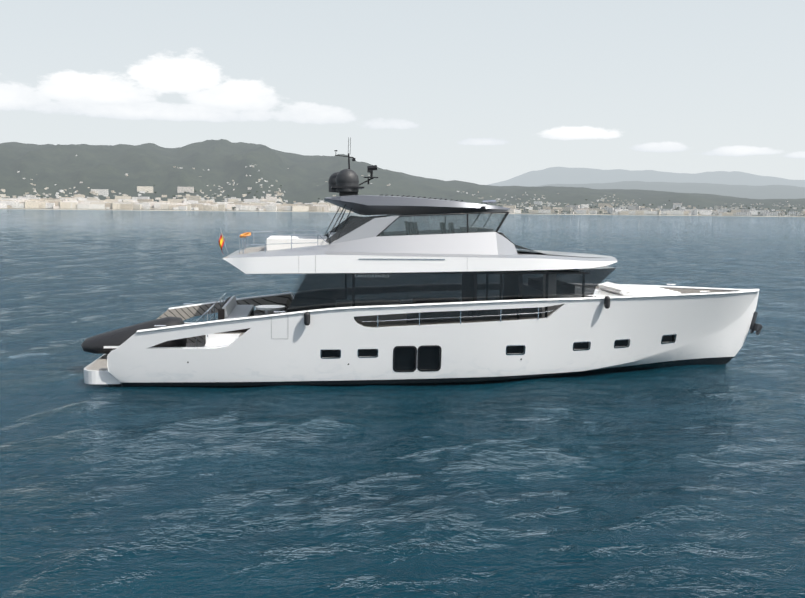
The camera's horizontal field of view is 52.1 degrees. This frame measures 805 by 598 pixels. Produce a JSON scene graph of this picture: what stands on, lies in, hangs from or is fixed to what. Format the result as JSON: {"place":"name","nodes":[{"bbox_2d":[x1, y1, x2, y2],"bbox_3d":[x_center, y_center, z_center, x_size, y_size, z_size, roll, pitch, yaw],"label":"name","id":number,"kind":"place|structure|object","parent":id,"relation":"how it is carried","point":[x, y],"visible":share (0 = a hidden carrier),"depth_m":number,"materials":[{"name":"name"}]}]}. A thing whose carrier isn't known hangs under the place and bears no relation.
{"place":"outdoors","nodes":[
{"label":"outdoors","id":0,"kind":"place"},
{"bbox_2d":[0,209,804,597],"bbox_3d":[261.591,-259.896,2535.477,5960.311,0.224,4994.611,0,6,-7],"label":"sea","id":1,"kind":"structure","parent":0,"point":[686,481],"depth_m":20.81,"materials":[{"name":"liquid"}]},
{"bbox_2d":[81,138,762,386],"bbox_3d":[1.361,-1.204,31.981,26.844,9.866,7.515,0,6,-7],"label":"yacht","id":2,"kind":"object","parent":1,"relation":"on","point":[367,301],"visible":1,"depth_m":29.18,"materials":[{"name":"paint"}]},
{"bbox_2d":[0,139,804,215],"bbox_3d":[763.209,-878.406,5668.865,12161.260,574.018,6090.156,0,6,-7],"label":"coast hills","id":3,"kind":"structure","parent":0,"point":[302,179],"depth_m":4972.50,"materials":[{"name":"green plant"}]},
{"bbox_2d":[0,155,804,215],"bbox_3d":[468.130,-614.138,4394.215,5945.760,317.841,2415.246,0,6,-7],"label":"town buildings","id":4,"kind":"structure","parent":3,"relation":"on","point":[124,201],"depth_m":3808.88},
{"bbox_2d":[37,185,803,214],"bbox_3d":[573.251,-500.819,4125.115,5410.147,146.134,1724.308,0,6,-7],"label":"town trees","id":5,"kind":"object","parent":3,"relation":"on","point":[185,192],"visible":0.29,"depth_m":4525.01,"materials":[{"name":"green plant"}]},
{"bbox_2d":[0,208,804,216],"bbox_3d":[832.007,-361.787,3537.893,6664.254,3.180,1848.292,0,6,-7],"label":"shoreline","id":6,"kind":"structure","parent":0,"point":[353,212],"depth_m":3683.65,"materials":[{"name":"beige"}]},
{"bbox_2d":[0,0,804,184],"label":"sky","id":7,"kind":"structure","parent":0,"point":[481,92],"materials":[{"name":"white"}]},
{"bbox_2d":[488,167,804,186],"bbox_3d":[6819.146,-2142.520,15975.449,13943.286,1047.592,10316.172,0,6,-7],"label":"hills","id":8,"kind":"structure","parent":0,"point":[557,175],"depth_m":17120.23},
{"bbox_2d":[536,181,804,198],"bbox_3d":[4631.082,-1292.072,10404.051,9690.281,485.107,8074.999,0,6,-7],"label":"hills","id":9,"kind":"structure","parent":0,"point":[770,192],"depth_m":10576.44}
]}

